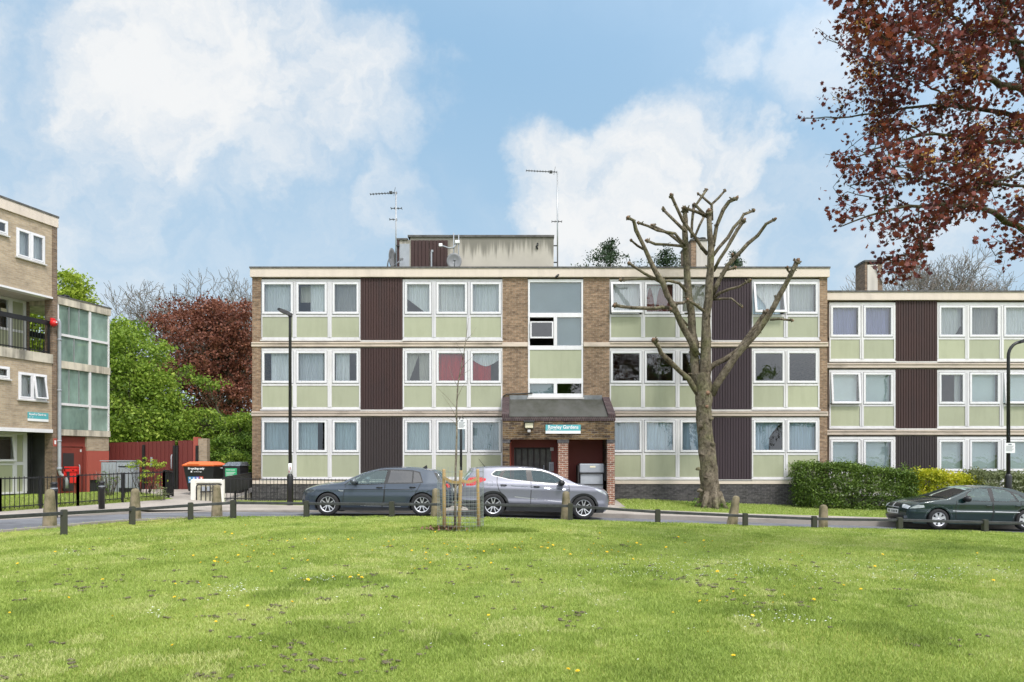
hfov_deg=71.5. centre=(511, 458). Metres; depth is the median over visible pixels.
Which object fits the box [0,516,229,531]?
kerb
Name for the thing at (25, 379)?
window frame
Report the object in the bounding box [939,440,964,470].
window
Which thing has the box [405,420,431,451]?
window
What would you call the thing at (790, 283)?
window
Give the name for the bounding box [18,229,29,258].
window
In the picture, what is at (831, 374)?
window
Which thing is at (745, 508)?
verge grass
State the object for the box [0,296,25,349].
gallery window frame
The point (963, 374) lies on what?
window
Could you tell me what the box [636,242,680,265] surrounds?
conifer
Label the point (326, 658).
soil clods
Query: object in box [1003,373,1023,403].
window
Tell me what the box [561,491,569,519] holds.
bollard
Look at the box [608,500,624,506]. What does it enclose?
path
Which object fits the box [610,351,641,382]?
window
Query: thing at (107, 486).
twiggy bush
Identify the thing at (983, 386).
window frame
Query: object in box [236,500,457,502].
bed grass
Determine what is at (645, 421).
window
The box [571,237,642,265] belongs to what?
conifer
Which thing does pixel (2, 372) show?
window frame
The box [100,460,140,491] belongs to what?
metal cabinet
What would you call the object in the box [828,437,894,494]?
window frame
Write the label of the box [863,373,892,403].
window
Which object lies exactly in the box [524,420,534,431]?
wall lamp
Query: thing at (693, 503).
basal sprouts
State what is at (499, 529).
grass tufts
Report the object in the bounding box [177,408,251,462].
leafy tree
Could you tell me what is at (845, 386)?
window frame
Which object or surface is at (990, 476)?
grey shrub
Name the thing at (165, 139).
sky
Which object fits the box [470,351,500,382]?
window
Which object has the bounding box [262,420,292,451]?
window
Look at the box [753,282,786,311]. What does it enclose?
window
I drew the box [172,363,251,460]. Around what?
leafy tree
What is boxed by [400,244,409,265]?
grey door
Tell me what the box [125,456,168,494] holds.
straggly shrub
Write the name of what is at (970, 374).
window
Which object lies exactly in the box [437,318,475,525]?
young tree
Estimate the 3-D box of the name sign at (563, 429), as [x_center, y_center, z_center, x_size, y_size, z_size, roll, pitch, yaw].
[1.795,-1.025,24.980,1.230,0.310,0.036,0,0,0]
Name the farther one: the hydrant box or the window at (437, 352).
the window at (437, 352)
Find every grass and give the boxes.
[2,491,163,510]
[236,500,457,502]
[616,498,885,516]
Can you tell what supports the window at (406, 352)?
in the apartment building at (376, 354)
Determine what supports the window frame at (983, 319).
in the apartment building at (916, 377)
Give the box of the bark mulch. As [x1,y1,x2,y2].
[413,523,468,530]
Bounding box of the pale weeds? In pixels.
[147,484,167,498]
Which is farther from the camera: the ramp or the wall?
the ramp
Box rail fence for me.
[0,500,1023,534]
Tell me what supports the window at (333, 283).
in the apartment building at (376, 354)
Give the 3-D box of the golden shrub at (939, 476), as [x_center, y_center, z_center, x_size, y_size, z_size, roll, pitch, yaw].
[15.816,1.254,26.076,3.086,2.000,1.198,0,0,0]
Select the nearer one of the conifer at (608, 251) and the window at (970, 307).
the window at (970, 307)
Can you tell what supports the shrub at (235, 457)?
on the verge
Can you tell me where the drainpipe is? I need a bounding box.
[56,319,67,487]
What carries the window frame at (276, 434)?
in the apartment building at (376, 354)
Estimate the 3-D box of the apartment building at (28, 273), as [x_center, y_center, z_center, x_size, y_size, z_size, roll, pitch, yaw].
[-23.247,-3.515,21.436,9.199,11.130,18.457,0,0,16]
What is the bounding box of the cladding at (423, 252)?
[411,240,447,265]
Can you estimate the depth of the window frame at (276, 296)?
26.82 m
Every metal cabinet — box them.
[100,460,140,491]
[118,466,137,492]
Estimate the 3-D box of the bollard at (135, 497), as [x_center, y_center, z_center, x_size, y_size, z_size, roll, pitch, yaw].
[-9.117,1.287,17.201,0.300,1.129,0.294,0,0,0]
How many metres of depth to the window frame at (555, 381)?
26.63 m
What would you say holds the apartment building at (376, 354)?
on the verge
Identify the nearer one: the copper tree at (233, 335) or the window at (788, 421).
the window at (788, 421)
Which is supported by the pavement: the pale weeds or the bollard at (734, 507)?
the pale weeds
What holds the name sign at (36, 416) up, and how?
attached to the apartment building at (28, 273)
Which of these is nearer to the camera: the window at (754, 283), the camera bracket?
the window at (754, 283)
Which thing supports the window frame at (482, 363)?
in the apartment building at (376, 354)
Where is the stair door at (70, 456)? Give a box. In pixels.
[59,447,81,493]
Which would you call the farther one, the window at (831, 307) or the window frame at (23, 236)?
the window at (831, 307)
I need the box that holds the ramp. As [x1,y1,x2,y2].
[225,488,251,501]
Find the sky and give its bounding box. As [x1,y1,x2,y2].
[0,0,1023,411]
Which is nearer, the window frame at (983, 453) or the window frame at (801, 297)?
the window frame at (801, 297)
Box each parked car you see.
[302,465,453,515]
[457,461,608,518]
[885,485,1023,529]
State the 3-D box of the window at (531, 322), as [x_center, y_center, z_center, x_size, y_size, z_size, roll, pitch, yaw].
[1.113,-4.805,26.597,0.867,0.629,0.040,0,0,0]
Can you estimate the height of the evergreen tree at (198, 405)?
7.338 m
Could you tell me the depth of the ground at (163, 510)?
45.67 m
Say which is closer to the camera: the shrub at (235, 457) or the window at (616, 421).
the window at (616, 421)
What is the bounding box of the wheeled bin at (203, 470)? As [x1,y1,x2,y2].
[182,461,224,493]
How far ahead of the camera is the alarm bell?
26.39 m
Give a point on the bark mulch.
(442, 527)
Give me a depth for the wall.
24.54 m
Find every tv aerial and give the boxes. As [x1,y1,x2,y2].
[370,191,401,265]
[526,170,561,265]
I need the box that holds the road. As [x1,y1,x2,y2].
[0,512,1023,532]
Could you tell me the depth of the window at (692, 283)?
26.62 m
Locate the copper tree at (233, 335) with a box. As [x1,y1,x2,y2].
[141,291,251,423]
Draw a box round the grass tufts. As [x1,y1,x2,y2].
[412,523,546,533]
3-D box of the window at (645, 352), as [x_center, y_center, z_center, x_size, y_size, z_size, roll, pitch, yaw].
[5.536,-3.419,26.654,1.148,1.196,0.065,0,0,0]
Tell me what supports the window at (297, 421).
in the apartment building at (376, 354)
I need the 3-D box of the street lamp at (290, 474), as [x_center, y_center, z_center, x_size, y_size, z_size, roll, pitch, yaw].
[-7.776,-1.672,24.450,0.505,6.964,0.354,0,0,0]
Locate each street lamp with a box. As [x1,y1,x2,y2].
[277,308,292,501]
[1005,339,1023,495]
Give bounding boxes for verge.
[2,491,885,516]
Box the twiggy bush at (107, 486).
[94,470,121,495]
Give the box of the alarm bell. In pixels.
[50,318,57,326]
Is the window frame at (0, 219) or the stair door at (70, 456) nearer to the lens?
the window frame at (0, 219)
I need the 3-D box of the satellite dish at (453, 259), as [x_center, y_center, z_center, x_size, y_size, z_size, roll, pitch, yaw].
[-2.319,-7.665,28.071,0.494,0.934,0.502,0,0,27]
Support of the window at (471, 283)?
in the apartment building at (376, 354)
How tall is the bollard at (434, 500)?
0.998 m
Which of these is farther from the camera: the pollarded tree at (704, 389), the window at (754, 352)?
the window at (754, 352)
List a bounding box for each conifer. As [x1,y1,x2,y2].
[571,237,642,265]
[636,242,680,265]
[724,250,744,265]
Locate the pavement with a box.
[0,489,887,518]
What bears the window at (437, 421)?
in the apartment building at (376, 354)
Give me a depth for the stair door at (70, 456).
27.39 m
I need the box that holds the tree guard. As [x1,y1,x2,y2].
[437,467,483,531]
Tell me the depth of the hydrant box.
26.00 m
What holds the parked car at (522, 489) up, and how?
on the road
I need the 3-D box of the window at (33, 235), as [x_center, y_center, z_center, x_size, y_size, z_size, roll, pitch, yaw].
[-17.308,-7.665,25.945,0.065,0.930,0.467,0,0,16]
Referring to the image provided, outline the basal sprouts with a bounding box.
[686,498,730,507]
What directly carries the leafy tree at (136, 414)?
on the verge
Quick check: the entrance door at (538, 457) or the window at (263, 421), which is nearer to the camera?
the entrance door at (538, 457)
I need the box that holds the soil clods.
[0,532,1006,679]
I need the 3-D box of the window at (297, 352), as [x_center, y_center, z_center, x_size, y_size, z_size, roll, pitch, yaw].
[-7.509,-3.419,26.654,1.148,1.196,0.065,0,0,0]
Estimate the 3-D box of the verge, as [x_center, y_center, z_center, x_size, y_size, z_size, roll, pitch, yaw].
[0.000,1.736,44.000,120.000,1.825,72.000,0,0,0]
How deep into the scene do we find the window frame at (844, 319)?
27.65 m
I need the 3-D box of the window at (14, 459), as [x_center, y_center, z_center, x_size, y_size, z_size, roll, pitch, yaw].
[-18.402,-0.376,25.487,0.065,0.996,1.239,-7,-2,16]
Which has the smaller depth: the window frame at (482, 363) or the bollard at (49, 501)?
the bollard at (49, 501)
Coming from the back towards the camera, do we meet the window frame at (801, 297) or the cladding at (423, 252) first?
the cladding at (423, 252)
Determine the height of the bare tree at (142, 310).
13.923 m
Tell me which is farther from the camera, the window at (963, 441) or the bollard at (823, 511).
the window at (963, 441)
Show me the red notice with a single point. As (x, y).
(54, 441)
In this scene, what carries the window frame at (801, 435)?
in the apartment building at (376, 354)
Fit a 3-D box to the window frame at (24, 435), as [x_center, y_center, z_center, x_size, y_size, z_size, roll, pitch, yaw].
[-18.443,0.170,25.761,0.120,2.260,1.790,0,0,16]
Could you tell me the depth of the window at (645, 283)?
26.62 m
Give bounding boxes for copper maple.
[796,0,1023,290]
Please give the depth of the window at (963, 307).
27.45 m
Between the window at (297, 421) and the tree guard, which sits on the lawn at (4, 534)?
the tree guard
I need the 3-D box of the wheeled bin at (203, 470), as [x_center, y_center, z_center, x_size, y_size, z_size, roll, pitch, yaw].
[-11.896,0.762,27.595,1.400,1.275,1.090,0,0,7]
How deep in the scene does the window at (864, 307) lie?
27.45 m
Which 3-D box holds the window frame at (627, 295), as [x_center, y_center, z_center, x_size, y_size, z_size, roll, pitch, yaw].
[5.571,-5.574,26.755,3.819,2.265,0.272,0,0,0]
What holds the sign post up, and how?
on the pavement
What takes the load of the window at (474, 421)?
in the apartment building at (376, 354)
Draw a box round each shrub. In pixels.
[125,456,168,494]
[209,431,251,472]
[217,449,250,463]
[900,465,984,497]
[959,465,1023,495]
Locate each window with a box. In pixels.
[0,221,6,233]
[0,367,8,377]
[0,434,16,461]
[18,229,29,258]
[20,373,31,398]
[32,234,43,262]
[34,375,48,398]
[262,282,292,313]
[262,351,292,382]
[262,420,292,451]
[296,282,326,313]
[296,351,326,382]
[296,420,326,451]
[332,282,358,313]
[332,351,358,382]
[332,420,358,451]
[405,282,431,313]
[405,351,431,382]
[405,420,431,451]
[436,282,466,313]
[436,351,466,382]
[436,420,466,451]
[470,282,500,313]
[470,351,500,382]
[470,420,500,451]
[530,321,552,337]
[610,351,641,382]
[611,282,642,312]
[615,420,641,451]
[644,282,674,313]
[644,351,674,382]
[644,420,674,451]
[680,282,704,313]
[680,351,699,382]
[680,420,697,451]
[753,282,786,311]
[753,351,784,382]
[753,420,784,451]
[787,282,817,313]
[787,351,817,382]
[787,420,817,451]
[830,306,859,336]
[830,373,861,403]
[830,440,859,463]
[863,306,892,336]
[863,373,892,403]
[863,440,892,467]
[939,306,964,336]
[939,373,964,403]
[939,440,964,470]
[969,306,999,336]
[969,373,999,403]
[969,440,999,470]
[1003,306,1023,336]
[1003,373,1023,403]
[1003,440,1023,470]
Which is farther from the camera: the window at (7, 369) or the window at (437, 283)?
the window at (437, 283)
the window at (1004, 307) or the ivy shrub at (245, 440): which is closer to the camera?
the window at (1004, 307)
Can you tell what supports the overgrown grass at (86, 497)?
on the verge
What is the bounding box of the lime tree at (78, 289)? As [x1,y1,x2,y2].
[30,265,103,351]
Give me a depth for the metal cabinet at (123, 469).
25.60 m
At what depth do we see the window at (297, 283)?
26.62 m
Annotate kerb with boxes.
[0,510,1017,528]
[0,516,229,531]
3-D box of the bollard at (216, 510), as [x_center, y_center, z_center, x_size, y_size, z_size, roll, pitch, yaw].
[-7.780,1.253,18.748,0.298,1.119,0.292,0,0,0]
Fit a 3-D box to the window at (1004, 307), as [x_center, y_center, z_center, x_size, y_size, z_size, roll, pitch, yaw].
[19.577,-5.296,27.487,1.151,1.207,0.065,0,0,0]
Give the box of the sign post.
[458,417,465,469]
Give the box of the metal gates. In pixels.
[109,437,209,488]
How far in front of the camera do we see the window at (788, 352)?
26.62 m
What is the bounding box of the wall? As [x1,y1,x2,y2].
[191,479,224,501]
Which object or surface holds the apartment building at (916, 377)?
on the verge
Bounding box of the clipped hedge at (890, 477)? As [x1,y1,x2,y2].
[785,459,921,510]
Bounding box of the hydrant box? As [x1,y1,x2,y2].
[64,467,78,493]
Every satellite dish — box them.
[387,248,402,265]
[447,253,461,265]
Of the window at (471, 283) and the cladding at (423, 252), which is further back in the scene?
the cladding at (423, 252)
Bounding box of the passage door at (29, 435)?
[25,433,32,493]
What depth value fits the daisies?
9.63 m
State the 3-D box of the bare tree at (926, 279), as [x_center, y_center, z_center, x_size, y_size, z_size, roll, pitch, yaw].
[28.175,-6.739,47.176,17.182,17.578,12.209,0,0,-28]
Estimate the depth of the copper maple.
10.17 m
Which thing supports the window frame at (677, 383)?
in the apartment building at (376, 354)
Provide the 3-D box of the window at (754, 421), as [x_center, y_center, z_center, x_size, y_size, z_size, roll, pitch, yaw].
[9.624,-0.825,26.654,1.175,1.199,0.065,0,0,0]
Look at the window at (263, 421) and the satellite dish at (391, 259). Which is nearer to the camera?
the window at (263, 421)
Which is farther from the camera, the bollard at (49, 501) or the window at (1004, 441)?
the window at (1004, 441)
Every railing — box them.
[0,470,173,511]
[222,477,384,500]
[223,472,251,499]
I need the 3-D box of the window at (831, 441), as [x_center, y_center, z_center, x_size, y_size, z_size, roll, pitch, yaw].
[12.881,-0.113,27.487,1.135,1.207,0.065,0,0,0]
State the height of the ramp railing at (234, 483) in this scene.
1.148 m
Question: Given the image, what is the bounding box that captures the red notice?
[53,438,56,445]
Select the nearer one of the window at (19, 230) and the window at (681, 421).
the window at (19, 230)
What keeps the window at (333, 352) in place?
in the apartment building at (376, 354)
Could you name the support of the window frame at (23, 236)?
in the apartment building at (28, 273)
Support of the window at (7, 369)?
in the apartment building at (28, 273)
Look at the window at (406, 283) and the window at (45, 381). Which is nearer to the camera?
the window at (45, 381)
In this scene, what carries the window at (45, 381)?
in the apartment building at (28, 273)
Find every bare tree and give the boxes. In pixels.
[87,281,251,404]
[127,267,251,410]
[840,244,1023,289]
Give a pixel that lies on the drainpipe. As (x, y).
(59, 440)
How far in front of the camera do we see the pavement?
22.98 m
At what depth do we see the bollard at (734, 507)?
19.06 m
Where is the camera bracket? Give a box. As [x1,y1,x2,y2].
[439,233,459,253]
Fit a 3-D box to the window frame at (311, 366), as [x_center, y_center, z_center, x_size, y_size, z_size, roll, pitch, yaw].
[-7.543,-2.988,26.735,3.725,2.292,0.233,0,0,0]
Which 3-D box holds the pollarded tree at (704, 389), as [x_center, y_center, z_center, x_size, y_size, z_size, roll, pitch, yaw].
[6.602,-3.860,24.668,6.500,11.511,2.021,0,0,0]
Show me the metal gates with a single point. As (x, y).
(181, 453)
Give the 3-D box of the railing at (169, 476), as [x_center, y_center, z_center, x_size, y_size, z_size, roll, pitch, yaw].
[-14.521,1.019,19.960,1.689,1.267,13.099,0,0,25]
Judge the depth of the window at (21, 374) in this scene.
25.48 m
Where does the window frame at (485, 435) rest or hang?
in the apartment building at (376, 354)
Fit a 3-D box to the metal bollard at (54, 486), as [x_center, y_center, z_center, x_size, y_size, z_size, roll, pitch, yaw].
[-11.978,1.127,18.600,0.191,1.026,0.186,0,0,0]
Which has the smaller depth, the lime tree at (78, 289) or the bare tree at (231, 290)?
the lime tree at (78, 289)
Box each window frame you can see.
[0,219,7,234]
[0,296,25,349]
[0,366,9,378]
[0,432,26,493]
[16,227,44,263]
[18,372,46,400]
[261,279,360,339]
[261,348,360,408]
[261,417,360,478]
[403,279,501,339]
[403,348,501,408]
[403,417,501,478]
[528,279,582,396]
[610,279,711,339]
[610,348,711,408]
[615,417,699,478]
[752,279,819,339]
[752,348,819,408]
[752,417,819,478]
[828,302,894,360]
[828,370,894,427]
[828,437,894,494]
[937,302,1023,360]
[937,370,1023,427]
[937,437,1023,491]
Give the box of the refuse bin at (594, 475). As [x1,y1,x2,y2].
[576,464,606,488]
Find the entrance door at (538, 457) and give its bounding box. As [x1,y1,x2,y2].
[514,447,550,480]
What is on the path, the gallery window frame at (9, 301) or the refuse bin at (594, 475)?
the refuse bin at (594, 475)
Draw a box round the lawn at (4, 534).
[0,516,1023,681]
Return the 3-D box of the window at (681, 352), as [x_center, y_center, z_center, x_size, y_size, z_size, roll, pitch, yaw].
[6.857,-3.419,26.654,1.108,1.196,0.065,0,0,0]
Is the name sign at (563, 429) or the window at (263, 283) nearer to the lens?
the name sign at (563, 429)
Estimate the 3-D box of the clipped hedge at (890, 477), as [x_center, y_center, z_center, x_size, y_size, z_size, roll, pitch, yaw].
[12.522,1.119,26.079,4.816,2.208,1.300,0,0,0]
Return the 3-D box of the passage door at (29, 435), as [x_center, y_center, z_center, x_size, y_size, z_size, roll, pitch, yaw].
[-18.145,0.300,26.749,0.066,2.500,0.293,0,0,16]
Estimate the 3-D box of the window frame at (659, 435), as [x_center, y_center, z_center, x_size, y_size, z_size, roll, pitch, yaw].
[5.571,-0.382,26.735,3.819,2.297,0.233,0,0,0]
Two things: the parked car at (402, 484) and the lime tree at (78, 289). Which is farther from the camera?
the lime tree at (78, 289)
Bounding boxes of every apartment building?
[0,195,111,494]
[249,235,830,505]
[827,260,1023,505]
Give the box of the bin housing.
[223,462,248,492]
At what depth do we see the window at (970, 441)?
27.45 m
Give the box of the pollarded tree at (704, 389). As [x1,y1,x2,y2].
[612,188,801,508]
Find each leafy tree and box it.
[109,314,200,445]
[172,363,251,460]
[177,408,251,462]
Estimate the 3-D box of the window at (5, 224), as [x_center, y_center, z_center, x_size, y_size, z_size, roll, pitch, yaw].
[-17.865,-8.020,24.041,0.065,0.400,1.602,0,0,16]
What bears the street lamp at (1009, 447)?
on the pavement
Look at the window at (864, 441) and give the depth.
27.45 m
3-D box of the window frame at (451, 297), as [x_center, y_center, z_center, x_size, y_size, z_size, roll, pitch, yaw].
[-2.227,-5.574,26.735,3.733,2.265,0.233,0,0,0]
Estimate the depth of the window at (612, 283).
26.53 m
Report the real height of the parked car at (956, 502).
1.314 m
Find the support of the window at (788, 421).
in the apartment building at (376, 354)
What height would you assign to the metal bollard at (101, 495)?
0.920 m
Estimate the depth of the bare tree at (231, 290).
52.78 m
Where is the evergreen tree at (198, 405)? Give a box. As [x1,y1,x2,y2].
[160,390,251,440]
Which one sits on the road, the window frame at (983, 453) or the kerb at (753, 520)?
the kerb at (753, 520)
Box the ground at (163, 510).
[141,510,198,511]
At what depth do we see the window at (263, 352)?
26.62 m
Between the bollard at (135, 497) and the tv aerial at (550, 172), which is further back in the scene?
the tv aerial at (550, 172)
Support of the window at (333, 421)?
in the apartment building at (376, 354)
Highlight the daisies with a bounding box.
[65,534,1007,661]
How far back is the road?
20.98 m
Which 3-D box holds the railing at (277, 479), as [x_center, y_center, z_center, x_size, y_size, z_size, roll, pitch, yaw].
[-5.225,1.215,24.585,9.596,1.123,0.045,0,0,0]
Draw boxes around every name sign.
[27,412,48,421]
[546,425,580,433]
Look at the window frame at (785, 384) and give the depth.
26.65 m
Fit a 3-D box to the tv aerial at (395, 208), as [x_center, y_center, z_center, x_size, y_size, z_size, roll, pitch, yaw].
[-5.065,-9.234,28.600,1.282,3.338,0.280,0,0,0]
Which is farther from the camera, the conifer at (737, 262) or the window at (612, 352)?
the conifer at (737, 262)
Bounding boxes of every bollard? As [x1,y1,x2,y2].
[42,489,56,525]
[50,482,57,517]
[98,481,104,508]
[130,488,140,518]
[211,485,222,515]
[430,488,440,516]
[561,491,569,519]
[726,496,739,524]
[818,505,827,527]

